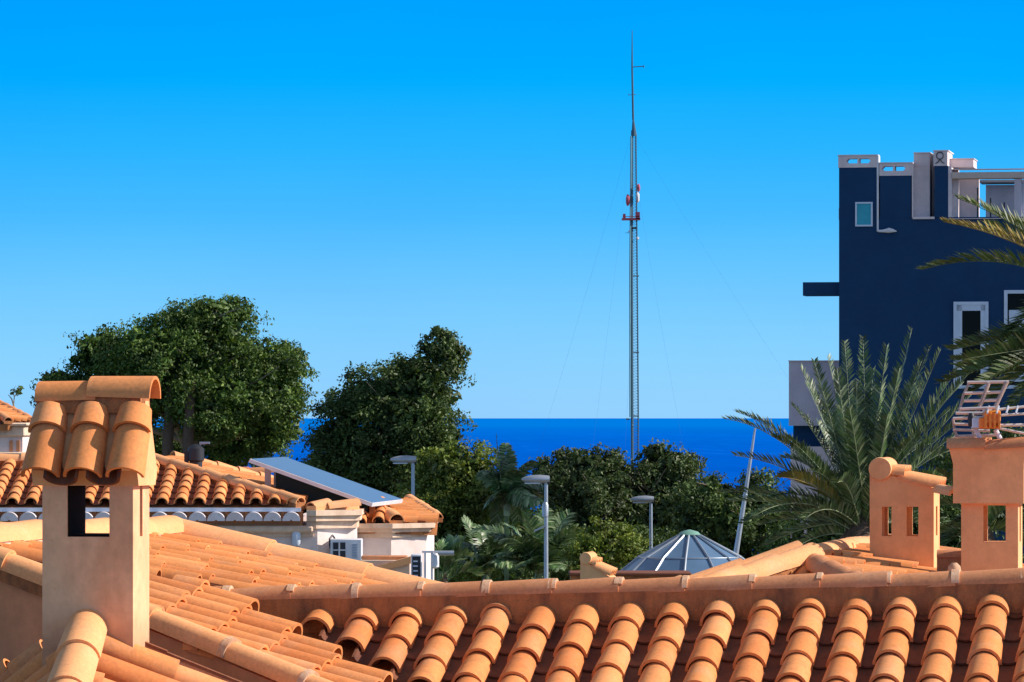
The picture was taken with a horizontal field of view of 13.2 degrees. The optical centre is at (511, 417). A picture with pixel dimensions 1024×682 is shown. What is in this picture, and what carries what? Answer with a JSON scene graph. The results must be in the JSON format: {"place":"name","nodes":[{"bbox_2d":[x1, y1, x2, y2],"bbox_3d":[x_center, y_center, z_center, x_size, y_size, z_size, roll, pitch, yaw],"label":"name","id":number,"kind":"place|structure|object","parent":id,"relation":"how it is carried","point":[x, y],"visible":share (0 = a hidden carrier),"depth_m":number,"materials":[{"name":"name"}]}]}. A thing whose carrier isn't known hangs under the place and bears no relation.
{"place":"outdoors","nodes":[
{"label":"outdoors","id":0,"kind":"place"},
{"bbox_2d":[0,451,442,579],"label":"white house","id":1,"kind":"structure","parent":0,"point":[227,496],"depth_m":58.34,"materials":[{"name":"tile"}]},
{"bbox_2d":[184,442,209,466],"bbox_3d":[-4.333,0.524,60.994,0.339,0.396,0.228,0,0,27],"label":"roof cowl","id":2,"kind":"object","parent":1,"relation":"on","point":[194,454],"visible":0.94,"depth_m":60.92,"materials":[{"name":"metal"}]},
{"bbox_2d":[243,467,273,472],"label":"parapet","id":3,"kind":"structure","parent":1,"relation":"on","point":[257,469],"depth_m":66.06,"materials":[{"name":"ceramic"}]},
{"bbox_2d":[292,532,300,546],"bbox_3d":[-2.817,1.551,57.940,0.116,0.260,0.116,0,0,0],"label":"wall lamp","id":4,"kind":"object","parent":1,"relation":"attached to","point":[296,538],"visible":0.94,"depth_m":57.90,"materials":[{"name":"white paint"}]},
{"bbox_2d":[249,457,402,517],"bbox_3d":[-2.494,0.942,59.926,1.626,0.816,2.442,0,0,9],"label":"solar panel","id":5,"kind":"object","parent":1,"relation":"on","point":[311,482],"visible":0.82,"depth_m":59.50,"materials":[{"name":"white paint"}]},
{"bbox_2d":[329,534,362,560],"bbox_3d":[-2.175,1.693,58.044,0.434,0.344,0.372,0,0,0],"label":"air conditioner","id":6,"kind":"object","parent":1,"relation":"attached to","point":[351,548],"visible":0.88,"depth_m":57.88,"materials":[{"name":"white paint"}]},
{"bbox_2d":[361,555,410,573],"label":"terrace wall","id":7,"kind":"structure","parent":0,"point":[400,563],"depth_m":54.00,"materials":[{"name":"paint"}]},
{"bbox_2d":[411,551,453,579],"bbox_3d":[-0.932,1.746,52.126,0.504,0.381,0.349,0,0,0],"label":"equipment frame","id":8,"kind":"object","parent":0,"point":[416,564],"visible":0.82,"depth_m":52.00,"materials":[{"name":"white paint"}]},
{"bbox_2d":[154,418,792,514],"bbox_3d":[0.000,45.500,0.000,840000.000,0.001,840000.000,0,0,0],"label":"sea","id":9,"kind":"structure","parent":0,"point":[715,441],"depth_m":10284.67,"materials":[{"name":"liquid"}]},
{"bbox_2d":[0,376,1023,681],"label":"tiled house","id":10,"kind":"structure","parent":0,"point":[128,590],"depth_m":22.90,"materials":[{"name":"tile"}]},
{"bbox_2d":[0,0,1023,417],"label":"sky","id":11,"kind":"structure","parent":0,"point":[375,175],"materials":[{"name":"blue"}]},
{"bbox_2d":[580,551,617,578],"bbox_3d":[0.749,1.545,38.116,0.288,0.788,0.332,0,0,11],"label":"slanted chimney","id":12,"kind":"object","parent":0,"point":[592,565],"visible":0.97,"depth_m":37.98,"materials":[{"name":"paint"}]},
{"bbox_2d":[569,570,691,579],"bbox_3d":[1.068,1.580,40.250,1.102,0.372,0.580,0,0,0],"label":"roof ledge","id":13,"kind":"object","parent":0,"point":[625,574],"visible":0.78,"depth_m":40.00,"materials":[{"name":"tile"}]},
{"bbox_2d":[621,530,744,573],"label":"glass dome","id":14,"kind":"structure","parent":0,"point":[692,551],"depth_m":61.53,"materials":[{"name":"glass"}]},
{"bbox_3d":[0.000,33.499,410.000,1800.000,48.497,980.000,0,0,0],"label":"ground","id":15,"kind":"structure","parent":0,"visible":0},
{"bbox_2d":[8,386,23,406],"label":"bare sapling","id":16,"kind":"object","parent":15,"relation":"on","point":[18,390],"visible":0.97,"depth_m":83.99,"materials":[{"name":"green plant"}]},
{"bbox_2d":[0,400,31,454],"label":"house","id":17,"kind":"structure","parent":15,"relation":"on","point":[14,433],"depth_m":80.00,"materials":[{"name":"ceramic"}]},
{"bbox_2d":[29,293,319,466],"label":"evergreen tree","id":18,"kind":"object","parent":15,"relation":"on","point":[233,394],"visible":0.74,"depth_m":129.09,"materials":[{"name":"green plant"}]},
{"bbox_2d":[296,325,477,497],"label":"evergreen tree","id":19,"kind":"object","parent":15,"relation":"on","point":[401,406],"visible":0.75,"depth_m":119.42,"materials":[{"name":"green plant"}]},
{"bbox_2d":[390,455,415,495],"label":"street lamp","id":20,"kind":"object","parent":15,"relation":"on","point":[405,459],"visible":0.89,"depth_m":110.94,"materials":[{"name":"metal"}]},
{"bbox_2d":[388,436,509,582],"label":"tree","id":21,"kind":"object","parent":15,"relation":"on","point":[450,488],"visible":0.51,"depth_m":115.43,"materials":[{"name":"green plant"}]},
{"bbox_2d":[434,533,484,582],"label":"broadleaf palm","id":22,"kind":"object","parent":15,"relation":"on","point":[443,570],"visible":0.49,"depth_m":105.96,"materials":[{"name":"green plant"}]},
{"bbox_2d":[452,515,507,580],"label":"broadleaf palm","id":23,"kind":"object","parent":15,"relation":"on","point":[480,550],"visible":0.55,"depth_m":108.87,"materials":[{"name":"green plant"}]},
{"bbox_2d":[475,433,550,580],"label":"palm tree","id":24,"kind":"object","parent":15,"relation":"on","point":[510,488],"visible":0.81,"depth_m":111.95,"materials":[{"name":"green plant"}]},
{"bbox_2d":[468,507,586,578],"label":"broadleaf palm","id":25,"kind":"object","parent":15,"relation":"on","point":[530,552],"visible":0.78,"depth_m":107.70,"materials":[{"name":"green plant"}]},
{"bbox_2d":[522,475,549,578],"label":"street lamp","id":26,"kind":"object","parent":15,"relation":"on","point":[537,479],"visible":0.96,"depth_m":102.95,"materials":[{"name":"metal"}]},
{"bbox_2d":[470,503,679,581],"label":"hedge","id":27,"kind":"object","parent":15,"relation":"on","point":[521,574],"visible":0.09,"depth_m":133.25,"materials":[{"name":"green plant"}]},
{"bbox_2d":[528,442,653,529],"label":"evergreen tree","id":28,"kind":"object","parent":15,"relation":"on","point":[585,486],"visible":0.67,"depth_m":149.14,"materials":[{"name":"green plant"}]},
{"bbox_2d":[557,515,652,578],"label":"shrub","id":29,"kind":"object","parent":15,"relation":"on","point":[608,543],"visible":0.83,"depth_m":104.82,"materials":[{"name":"green plant"}]},
{"bbox_2d":[630,496,653,549],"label":"street lamp","id":30,"kind":"object","parent":15,"relation":"on","point":[644,499],"visible":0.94,"depth_m":123.95,"materials":[{"name":"metal"}]},
{"bbox_2d":[538,31,772,463],"bbox_3d":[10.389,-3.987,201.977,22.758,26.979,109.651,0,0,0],"label":"radio mast","id":31,"kind":"object","parent":15,"relation":"on","point":[629,199],"visible":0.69,"depth_m":199.95,"materials":[{"name":"metal"}]},
{"bbox_2d":[617,437,711,539],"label":"evergreen tree","id":32,"kind":"object","parent":15,"relation":"on","point":[659,471],"visible":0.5,"depth_m":149.35,"materials":[{"name":"green plant"}]},
{"bbox_2d":[667,466,790,558],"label":"evergreen tree","id":33,"kind":"object","parent":15,"relation":"on","point":[708,511],"visible":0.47,"depth_m":139.37,"materials":[{"name":"green plant"}]},
{"bbox_2d":[734,428,755,553],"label":"leaning pole","id":34,"kind":"object","parent":15,"relation":"on","point":[739,532],"visible":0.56,"depth_m":89.97,"materials":[{"name":"metal"}]},
{"bbox_2d":[788,360,838,537],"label":"annexe","id":35,"kind":"structure","parent":15,"relation":"on","point":[800,397],"depth_m":111.19,"materials":[{"name":"paint"}]},
{"bbox_2d":[715,326,970,545],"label":"date palm","id":36,"kind":"object","parent":15,"relation":"on","point":[846,492],"visible":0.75,"depth_m":77.69,"materials":[{"name":"green plant"}]},
{"bbox_2d":[675,535,1023,578],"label":"tiled house","id":37,"kind":"structure","parent":15,"relation":"on","point":[846,555],"depth_m":25.89,"materials":[{"name":"tile"}]},
{"bbox_2d":[869,457,945,567],"bbox_3d":[2.425,0.881,27.162,0.440,1.282,0.452,0,0,11],"label":"slanted chimney","id":38,"kind":"object","parent":37,"relation":"on","point":[901,490],"visible":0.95,"depth_m":26.97,"materials":[{"name":"paint"}]},
{"bbox_2d":[946,437,1023,570],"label":"box chimney","id":39,"kind":"object","parent":37,"relation":"on","point":[987,471],"visible":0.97,"depth_m":26.14,"materials":[{"name":"paint"}]},
{"bbox_2d":[932,484,952,495],"bbox_3d":[2.616,0.431,26.600,0.100,0.060,0.602,0,0,-4],"label":"clay spout","id":40,"kind":"object","parent":39,"relation":"attached to","point":[943,489],"visible":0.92,"depth_m":26.57,"materials":[{"name":"ceramic"}]},
{"bbox_2d":[952,380,1023,438],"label":"tv aerial","id":41,"kind":"object","parent":39,"relation":"attached to","point":[988,419],"visible":1,"depth_m":26.19,"materials":[{"name":"metal"}]},
{"bbox_2d":[751,421,1023,560],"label":"evergreen tree","id":42,"kind":"object","parent":15,"relation":"on","point":[949,511],"visible":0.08,"depth_m":99.85,"materials":[{"name":"green plant"}]},
{"bbox_2d":[803,150,1023,563],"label":"apartment building","id":43,"kind":"structure","parent":15,"relation":"on","point":[895,231],"depth_m":109.69,"materials":[{"name":"blue paint"}]},
{"bbox_2d":[855,202,872,226],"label":"window","id":44,"kind":"structure","parent":43,"relation":"in","point":[863,210],"depth_m":109.88,"materials":[{"name":"teal glass"}]},
{"bbox_2d":[954,302,988,388],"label":"balcony door","id":45,"kind":"structure","parent":43,"relation":"in","point":[969,317],"depth_m":109.40,"materials":[{"name":"white paint"}]},
{"bbox_2d":[1004,290,1023,388],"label":"balcony door","id":46,"kind":"structure","parent":43,"relation":"in","point":[1013,299],"depth_m":109.19,"materials":[{"name":"white paint"}]},
{"bbox_2d":[916,193,1023,416],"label":"date palm","id":47,"kind":"object","parent":15,"relation":"on","point":[1002,356],"visible":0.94,"depth_m":63.76,"materials":[{"name":"green plant"}]},
{"bbox_2d":[934,466,1023,547],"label":"palm","id":48,"kind":"object","parent":15,"relation":"on","point":[954,526],"visible":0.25,"depth_m":65.88,"materials":[{"name":"green plant"}]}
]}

